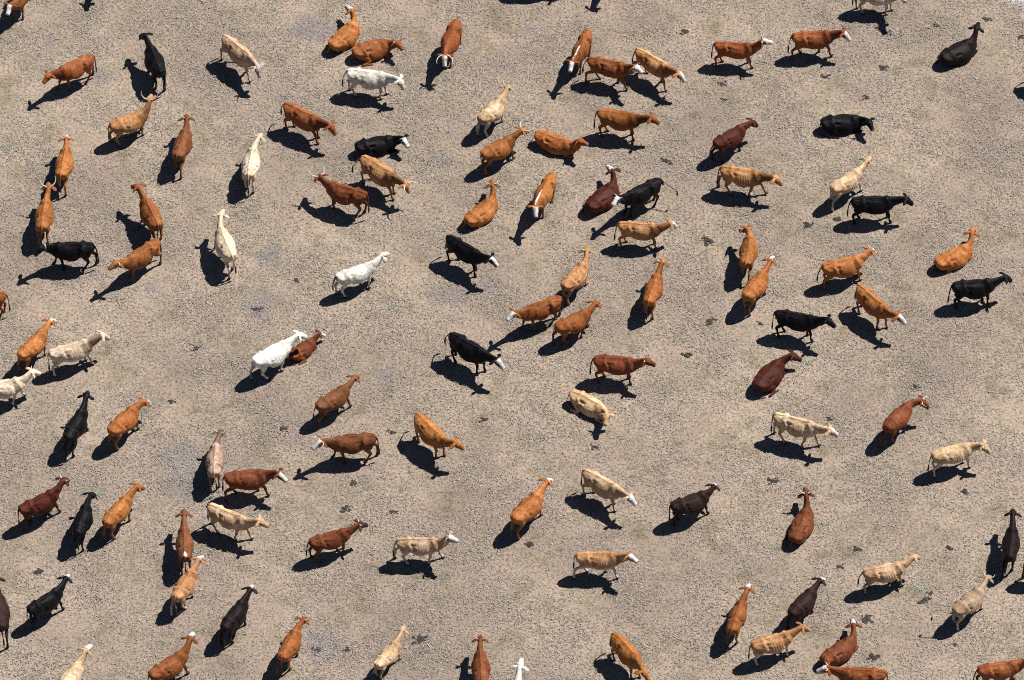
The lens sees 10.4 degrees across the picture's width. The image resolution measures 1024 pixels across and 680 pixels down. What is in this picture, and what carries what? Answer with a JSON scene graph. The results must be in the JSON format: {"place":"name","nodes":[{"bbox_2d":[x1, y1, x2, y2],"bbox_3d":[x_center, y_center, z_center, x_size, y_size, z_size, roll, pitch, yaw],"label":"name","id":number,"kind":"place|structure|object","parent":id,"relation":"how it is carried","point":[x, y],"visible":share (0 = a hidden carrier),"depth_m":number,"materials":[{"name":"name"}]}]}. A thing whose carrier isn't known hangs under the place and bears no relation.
{"place":"outdoors","nodes":[
{"label":"outdoors","id":0,"kind":"place"},
{"bbox_2d":[0,0,1023,679],"bbox_3d":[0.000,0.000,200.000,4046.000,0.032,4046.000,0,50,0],"label":"ground","id":1,"kind":"structure","parent":0,"point":[312,478],"depth_m":199.94,"materials":[{"name":"gravel"}]},
{"bbox_2d":[0,577,9,648],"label":"cow","id":2,"kind":"object","parent":1,"relation":"on","point":[4,615],"visible":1,"depth_m":190.78},
{"bbox_2d":[0,291,10,318],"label":"cow","id":3,"kind":"object","parent":1,"relation":"on","point":[3,295],"visible":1,"depth_m":199.93},
{"bbox_2d":[3,0,28,20],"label":"cow","id":4,"kind":"object","parent":1,"relation":"on","point":[14,5],"visible":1,"depth_m":209.05},
{"bbox_2d":[0,366,40,405],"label":"cow","id":5,"kind":"object","parent":1,"relation":"on","point":[13,387],"visible":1,"depth_m":197.29},
{"bbox_2d":[17,318,56,372],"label":"cow","id":6,"kind":"object","parent":1,"relation":"on","point":[32,346],"visible":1,"depth_m":198.53},
{"bbox_2d":[34,568,43,574],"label":"dung pat","id":7,"kind":"object","parent":1,"relation":"on","point":[38,571],"visible":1,"depth_m":193.30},
{"bbox_2d":[17,472,70,531],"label":"cow","id":8,"kind":"object","parent":1,"relation":"on","point":[43,503],"visible":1,"depth_m":193.94},
{"bbox_2d":[35,177,56,243],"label":"cow","id":9,"kind":"object","parent":1,"relation":"on","point":[44,215],"visible":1,"depth_m":202.40},
{"bbox_2d":[26,574,72,630],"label":"cow","id":10,"kind":"object","parent":1,"relation":"on","point":[47,602],"visible":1,"depth_m":191.27},
{"bbox_2d":[55,135,73,195],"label":"cow","id":11,"kind":"object","parent":1,"relation":"on","point":[64,164],"visible":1,"depth_m":204.00},
{"bbox_2d":[33,240,98,270],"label":"cow","id":12,"kind":"object","parent":1,"relation":"on","point":[70,251],"visible":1,"depth_m":201.21},
{"bbox_2d":[42,54,96,90],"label":"cow","id":13,"kind":"object","parent":1,"relation":"on","point":[79,67],"visible":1,"depth_m":206.97},
{"bbox_2d":[58,644,92,679],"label":"cow","id":14,"kind":"object","parent":1,"relation":"on","point":[74,670],"visible":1,"depth_m":189.22},
{"bbox_2d":[62,390,93,457],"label":"cow","id":15,"kind":"object","parent":1,"relation":"on","point":[76,427],"visible":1,"depth_m":196.18},
{"bbox_2d":[47,330,110,376],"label":"cow","id":16,"kind":"object","parent":1,"relation":"on","point":[74,351],"visible":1,"depth_m":198.29},
{"bbox_2d":[72,492,97,551],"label":"cow","id":17,"kind":"object","parent":1,"relation":"on","point":[83,522],"visible":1,"depth_m":193.50},
{"bbox_2d":[90,485,107,497],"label":"weed clump","id":18,"kind":"object","parent":1,"relation":"on","point":[96,492],"visible":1,"depth_m":195.56,"materials":[{"name":"grey plant"}]},
{"bbox_2d":[101,482,144,540],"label":"cow","id":19,"kind":"object","parent":1,"relation":"on","point":[117,513],"visible":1,"depth_m":193.74},
{"bbox_2d":[107,397,150,450],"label":"cow","id":20,"kind":"object","parent":1,"relation":"on","point":[123,422],"visible":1,"depth_m":196.30},
{"bbox_2d":[108,90,157,145],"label":"cow","id":21,"kind":"object","parent":1,"relation":"on","point":[135,121],"visible":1,"depth_m":205.36},
{"bbox_2d":[108,238,161,282],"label":"cow","id":22,"kind":"object","parent":1,"relation":"on","point":[141,257],"visible":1,"depth_m":201.14},
{"bbox_2d":[131,184,163,240],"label":"cow","id":23,"kind":"object","parent":1,"relation":"on","point":[150,217],"visible":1,"depth_m":202.41},
{"bbox_2d":[138,33,165,90],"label":"cow","id":24,"kind":"object","parent":1,"relation":"on","point":[154,62],"visible":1,"depth_m":207.20},
{"bbox_2d":[147,631,197,679],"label":"cow","id":25,"kind":"object","parent":1,"relation":"on","point":[171,666],"visible":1,"depth_m":189.42},
{"bbox_2d":[172,113,194,178],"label":"cow","id":26,"kind":"object","parent":1,"relation":"on","point":[182,146],"visible":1,"depth_m":204.60},
{"bbox_2d":[175,509,193,575],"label":"cow","id":27,"kind":"object","parent":1,"relation":"on","point":[184,544],"visible":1,"depth_m":192.80},
{"bbox_2d":[170,555,205,616],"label":"cow","id":28,"kind":"object","parent":1,"relation":"on","point":[184,588],"visible":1,"depth_m":191.69},
{"bbox_2d":[206,428,227,491],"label":"cow","id":29,"kind":"object","parent":1,"relation":"on","point":[214,461],"visible":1,"depth_m":195.19},
{"bbox_2d":[212,209,236,278],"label":"cow","id":30,"kind":"object","parent":1,"relation":"on","point":[225,246],"visible":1,"depth_m":201.46},
{"bbox_2d":[207,503,268,540],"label":"cow","id":31,"kind":"object","parent":1,"relation":"on","point":[228,519],"visible":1,"depth_m":193.43},
{"bbox_2d":[220,585,257,646],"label":"cow","id":32,"kind":"object","parent":1,"relation":"on","point":[233,618],"visible":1,"depth_m":190.84},
{"bbox_2d":[220,34,264,81],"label":"cow","id":33,"kind":"object","parent":1,"relation":"on","point":[240,55],"visible":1,"depth_m":207.41},
{"bbox_2d":[241,130,265,194],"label":"cow","id":34,"kind":"object","parent":1,"relation":"on","point":[250,164],"visible":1,"depth_m":204.02},
{"bbox_2d":[222,468,287,501],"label":"cow","id":35,"kind":"object","parent":1,"relation":"on","point":[252,479],"visible":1,"depth_m":194.53},
{"bbox_2d":[249,330,307,379],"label":"cow","id":36,"kind":"object","parent":1,"relation":"on","point":[274,355],"visible":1,"depth_m":198.17},
{"bbox_2d":[276,616,308,676],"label":"cow","id":37,"kind":"object","parent":1,"relation":"on","point":[289,647],"visible":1,"depth_m":190.08},
{"bbox_2d":[288,330,325,365],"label":"cow","id":38,"kind":"object","parent":1,"relation":"on","point":[303,350],"visible":1,"depth_m":199.30},
{"bbox_2d":[280,102,337,144],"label":"cow","id":39,"kind":"object","parent":1,"relation":"on","point":[297,115],"visible":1,"depth_m":205.36},
{"bbox_2d":[313,375,359,427],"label":"cow","id":40,"kind":"object","parent":1,"relation":"on","point":[337,398],"visible":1,"depth_m":196.95},
{"bbox_2d":[306,519,367,562],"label":"cow","id":41,"kind":"object","parent":1,"relation":"on","point":[329,540],"visible":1,"depth_m":192.96},
{"bbox_2d":[309,165,369,216],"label":"cow","id":42,"kind":"object","parent":1,"relation":"on","point":[344,194],"visible":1,"depth_m":203.01},
{"bbox_2d":[326,5,360,52],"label":"cow","id":43,"kind":"object","parent":1,"relation":"on","point":[345,37],"visible":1,"depth_m":208.90},
{"bbox_2d":[339,505,351,512],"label":"dung pat","id":44,"kind":"object","parent":1,"relation":"on","point":[345,508],"visible":1,"depth_m":195.03,"materials":[{"name":"grey"}]},
{"bbox_2d":[311,432,379,463],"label":"cow","id":45,"kind":"object","parent":1,"relation":"on","point":[353,443],"visible":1,"depth_m":195.51},
{"bbox_2d":[332,249,389,297],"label":"cow","id":46,"kind":"object","parent":1,"relation":"on","point":[356,274],"visible":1,"depth_m":200.69},
{"bbox_2d":[342,67,405,99],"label":"cow","id":47,"kind":"object","parent":1,"relation":"on","point":[368,79],"visible":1,"depth_m":206.60},
{"bbox_2d":[351,38,403,65],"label":"cow","id":48,"kind":"object","parent":1,"relation":"on","point":[369,51],"visible":1,"depth_m":208.43},
{"bbox_2d":[354,134,409,159],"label":"cow","id":49,"kind":"object","parent":1,"relation":"on","point":[377,146],"visible":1,"depth_m":205.34},
{"bbox_2d":[351,155,418,200],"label":"cow","id":50,"kind":"object","parent":1,"relation":"on","point":[380,174],"visible":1,"depth_m":203.61},
{"bbox_2d":[372,625,408,679],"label":"cow","id":51,"kind":"object","parent":1,"relation":"on","point":[387,656],"visible":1,"depth_m":189.96},
{"bbox_2d":[388,303,405,314],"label":"weed clump","id":52,"kind":"object","parent":1,"relation":"on","point":[395,309],"visible":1,"depth_m":200.90,"materials":[{"name":"grey plant"}]},
{"bbox_2d":[411,635,427,644],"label":"dung pat","id":53,"kind":"object","parent":1,"relation":"on","point":[420,639],"visible":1,"depth_m":191.43,"materials":[{"name":"grey"}]},
{"bbox_2d":[392,532,458,565],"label":"cow","id":54,"kind":"object","parent":1,"relation":"on","point":[417,546],"visible":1,"depth_m":192.67},
{"bbox_2d":[414,413,464,458],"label":"cow","id":55,"kind":"object","parent":1,"relation":"on","point":[430,432],"visible":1,"depth_m":195.85},
{"bbox_2d":[436,18,461,67],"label":"cow","id":56,"kind":"object","parent":1,"relation":"on","point":[450,42],"visible":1,"depth_m":207.86},
{"bbox_2d":[445,234,498,276],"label":"cow","id":57,"kind":"object","parent":1,"relation":"on","point":[463,251],"visible":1,"depth_m":201.24},
{"bbox_2d":[444,332,504,375],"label":"cow","id":58,"kind":"object","parent":1,"relation":"on","point":[464,348],"visible":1,"depth_m":198.22},
{"bbox_2d":[461,179,500,228],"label":"cow","id":59,"kind":"object","parent":1,"relation":"on","point":[482,213],"visible":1,"depth_m":203.34},
{"bbox_2d":[471,634,490,679],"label":"cow","id":60,"kind":"object","parent":1,"relation":"on","point":[480,667],"visible":1,"depth_m":189.47},
{"bbox_2d":[476,80,514,136],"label":"cow","id":61,"kind":"object","parent":1,"relation":"on","point":[491,111],"visible":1,"depth_m":205.71},
{"bbox_2d":[480,119,533,175],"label":"cow","id":62,"kind":"object","parent":1,"relation":"on","point":[500,149],"visible":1,"depth_m":204.54},
{"bbox_2d":[510,658,528,679],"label":"cow","id":63,"kind":"object","parent":1,"relation":"on","point":[519,665],"visible":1,"depth_m":188.86},
{"bbox_2d":[510,478,553,540],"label":"cow","id":64,"kind":"object","parent":1,"relation":"on","point":[526,509],"visible":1,"depth_m":193.76},
{"bbox_2d":[505,295,562,330],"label":"cow","id":65,"kind":"object","parent":1,"relation":"on","point":[541,310],"visible":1,"depth_m":199.49},
{"bbox_2d":[527,172,556,218],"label":"cow","id":66,"kind":"object","parent":1,"relation":"on","point":[544,193],"visible":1,"depth_m":203.07},
{"bbox_2d":[534,130,588,157],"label":"cow","id":67,"kind":"object","parent":1,"relation":"on","point":[550,142],"visible":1,"depth_m":205.40},
{"bbox_2d":[552,300,600,344],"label":"cow","id":68,"kind":"object","parent":1,"relation":"on","point":[575,322],"visible":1,"depth_m":199.21},
{"bbox_2d":[560,245,594,305],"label":"cow","id":69,"kind":"object","parent":1,"relation":"on","point":[575,278],"visible":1,"depth_m":200.58},
{"bbox_2d":[564,28,591,75],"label":"cow","id":70,"kind":"object","parent":1,"relation":"on","point":[581,50],"visible":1,"depth_m":207.63},
{"bbox_2d":[567,389,614,425],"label":"cow","id":71,"kind":"object","parent":1,"relation":"on","point":[585,404],"visible":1,"depth_m":197.51},
{"bbox_2d":[582,165,620,214],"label":"cow","id":72,"kind":"object","parent":1,"relation":"on","point":[599,200],"visible":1,"depth_m":203.72},
{"bbox_2d":[572,550,638,578],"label":"cow","id":73,"kind":"object","parent":1,"relation":"on","point":[602,560],"visible":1,"depth_m":192.29},
{"bbox_2d":[580,469,636,511],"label":"cow","id":74,"kind":"object","parent":1,"relation":"on","point":[603,487],"visible":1,"depth_m":194.39},
{"bbox_2d":[582,56,643,89],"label":"cow","id":75,"kind":"object","parent":1,"relation":"on","point":[614,69],"visible":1,"depth_m":206.99},
{"bbox_2d":[589,353,655,384],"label":"cow","id":76,"kind":"object","parent":1,"relation":"on","point":[617,365],"visible":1,"depth_m":197.85},
{"bbox_2d":[593,108,659,140],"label":"cow","id":77,"kind":"object","parent":1,"relation":"on","point":[618,120],"visible":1,"depth_m":205.30},
{"bbox_2d":[609,632,650,679],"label":"cow","id":78,"kind":"object","parent":1,"relation":"on","point":[626,651],"visible":1,"depth_m":189.79},
{"bbox_2d":[611,177,677,218],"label":"cow","id":79,"kind":"object","parent":1,"relation":"on","point":[643,193],"visible":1,"depth_m":203.04},
{"bbox_2d":[614,219,676,249],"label":"cow","id":80,"kind":"object","parent":1,"relation":"on","point":[642,231],"visible":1,"depth_m":201.93},
{"bbox_2d":[643,257,668,320],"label":"cow","id":81,"kind":"object","parent":1,"relation":"on","point":[653,292],"visible":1,"depth_m":200.18},
{"bbox_2d":[632,48,685,91],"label":"cow","id":82,"kind":"object","parent":1,"relation":"on","point":[649,62],"visible":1,"depth_m":207.10},
{"bbox_2d":[660,158,673,164],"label":"dung pat","id":83,"kind":"object","parent":1,"relation":"on","point":[666,161],"visible":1,"depth_m":205.41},
{"bbox_2d":[680,352,692,357],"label":"dung pat","id":84,"kind":"object","parent":1,"relation":"on","point":[687,355],"visible":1,"depth_m":199.55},
{"bbox_2d":[668,483,719,526],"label":"cow","id":85,"kind":"object","parent":1,"relation":"on","point":[693,503],"visible":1,"depth_m":193.97},
{"bbox_2d":[701,236,714,246],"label":"dung pat","id":86,"kind":"object","parent":1,"relation":"on","point":[709,240],"visible":1,"depth_m":202.94,"materials":[{"name":"grey"}]},
{"bbox_2d":[705,317,716,325],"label":"dung pat","id":87,"kind":"object","parent":1,"relation":"on","point":[709,321],"visible":1,"depth_m":200.51,"materials":[{"name":"grey"}]},
{"bbox_2d":[709,118,757,162],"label":"cow","id":88,"kind":"object","parent":1,"relation":"on","point":[730,138],"visible":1,"depth_m":204.88},
{"bbox_2d":[726,583,754,646],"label":"cow","id":89,"kind":"object","parent":1,"relation":"on","point":[737,616],"visible":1,"depth_m":190.85},
{"bbox_2d":[711,35,772,68],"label":"cow","id":90,"kind":"object","parent":1,"relation":"on","point":[738,50],"visible":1,"depth_m":207.64},
{"bbox_2d":[739,225,757,281],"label":"cow","id":91,"kind":"object","parent":1,"relation":"on","point":[748,252],"visible":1,"depth_m":201.29},
{"bbox_2d":[716,165,782,197],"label":"cow","id":92,"kind":"object","parent":1,"relation":"on","point":[743,177],"visible":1,"depth_m":203.47},
{"bbox_2d":[741,256,776,315],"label":"cow","id":93,"kind":"object","parent":1,"relation":"on","point":[755,287],"visible":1,"depth_m":200.28},
{"bbox_2d":[767,477,778,484],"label":"dung pat","id":94,"kind":"object","parent":1,"relation":"on","point":[772,480],"visible":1,"depth_m":195.85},
{"bbox_2d":[753,349,801,398],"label":"cow","id":95,"kind":"object","parent":1,"relation":"on","point":[769,376],"visible":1,"depth_m":198.38},
{"bbox_2d":[748,622,809,666],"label":"cow","id":96,"kind":"object","parent":1,"relation":"on","point":[773,643],"visible":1,"depth_m":190.12},
{"bbox_2d":[784,485,814,547],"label":"cow","id":97,"kind":"object","parent":1,"relation":"on","point":[800,531],"visible":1,"depth_m":194.11},
{"bbox_2d":[771,309,836,342],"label":"cow","id":98,"kind":"object","parent":1,"relation":"on","point":[800,322],"visible":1,"depth_m":199.16},
{"bbox_2d":[770,412,838,447],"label":"cow","id":99,"kind":"object","parent":1,"relation":"on","point":[797,427],"visible":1,"depth_m":196.02},
{"bbox_2d":[786,577,825,628],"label":"cow","id":100,"kind":"object","parent":1,"relation":"on","point":[803,603],"visible":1,"depth_m":191.19},
{"bbox_2d":[803,222,813,228],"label":"dung pat","id":101,"kind":"object","parent":1,"relation":"on","point":[806,225],"visible":1,"depth_m":203.45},
{"bbox_2d":[787,27,850,59],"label":"cow","id":102,"kind":"object","parent":1,"relation":"on","point":[818,39],"visible":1,"depth_m":207.90},
{"bbox_2d":[817,618,861,666],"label":"cow","id":103,"kind":"object","parent":1,"relation":"on","point":[838,653],"visible":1,"depth_m":190.61},
{"bbox_2d":[816,245,875,289],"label":"cow","id":104,"kind":"object","parent":1,"relation":"on","point":[847,267],"visible":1,"depth_m":200.84},
{"bbox_2d":[819,114,874,138],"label":"cow","id":105,"kind":"object","parent":1,"relation":"on","point":[836,125],"visible":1,"depth_m":206.03},
{"bbox_2d":[829,154,873,211],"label":"cow","id":106,"kind":"object","parent":1,"relation":"on","point":[847,182],"visible":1,"depth_m":203.48},
{"bbox_2d":[816,661,887,679],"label":"cow","id":107,"kind":"object","parent":1,"relation":"on","point":[854,673],"visible":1,"depth_m":189.02},
{"bbox_2d":[861,614,873,623],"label":"dung pat","id":108,"kind":"object","parent":1,"relation":"on","point":[866,619],"visible":1,"depth_m":191.97,"materials":[{"name":"grey"}]},
{"bbox_2d":[866,653,880,660],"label":"dung pat","id":109,"kind":"object","parent":1,"relation":"on","point":[873,657],"visible":1,"depth_m":190.94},
{"bbox_2d":[852,0,906,15],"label":"cow","id":110,"kind":"object","parent":1,"relation":"on","point":[877,2],"visible":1,"depth_m":209.53},
{"bbox_2d":[847,193,913,224],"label":"cow","id":111,"kind":"object","parent":1,"relation":"on","point":[876,204],"visible":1,"depth_m":202.69},
{"bbox_2d":[854,284,906,329],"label":"cow","id":112,"kind":"object","parent":1,"relation":"on","point":[871,303],"visible":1,"depth_m":199.64},
{"bbox_2d":[857,552,920,594],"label":"cow","id":113,"kind":"object","parent":1,"relation":"on","point":[887,572],"visible":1,"depth_m":192.03},
{"bbox_2d":[878,395,929,447],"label":"cow","id":114,"kind":"object","parent":1,"relation":"on","point":[896,419],"visible":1,"depth_m":196.40},
{"bbox_2d":[911,581,931,593],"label":"weed clump","id":115,"kind":"object","parent":1,"relation":"on","point":[921,589],"visible":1,"depth_m":192.87,"materials":[{"name":"grey plant"}]},
{"bbox_2d":[917,596,931,603],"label":"dung pat","id":116,"kind":"object","parent":1,"relation":"on","point":[924,600],"visible":1,"depth_m":192.50,"materials":[{"name":"grey"}]},
{"bbox_2d":[931,227,979,271],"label":"cow","id":117,"kind":"object","parent":1,"relation":"on","point":[957,257],"visible":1,"depth_m":201.91},
{"bbox_2d":[927,439,991,477],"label":"cow","id":118,"kind":"object","parent":1,"relation":"on","point":[954,453],"visible":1,"depth_m":195.34},
{"bbox_2d":[936,22,983,67],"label":"cow","id":119,"kind":"object","parent":1,"relation":"on","point":[959,53],"visible":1,"depth_m":208.35},
{"bbox_2d":[931,571,994,630],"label":"cow","id":120,"kind":"object","parent":1,"relation":"on","point":[971,601],"visible":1,"depth_m":191.21},
{"bbox_2d":[947,272,1012,309],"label":"cow","id":121,"kind":"object","parent":1,"relation":"on","point":[974,289],"visible":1,"depth_m":200.18},
{"bbox_2d":[973,659,1023,679],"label":"cow","id":122,"kind":"object","parent":1,"relation":"on","point":[1002,670],"visible":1,"depth_m":189.34},
{"bbox_2d":[1001,508,1021,578],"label":"cow","id":123,"kind":"object","parent":1,"relation":"on","point":[1010,544],"visible":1,"depth_m":192.78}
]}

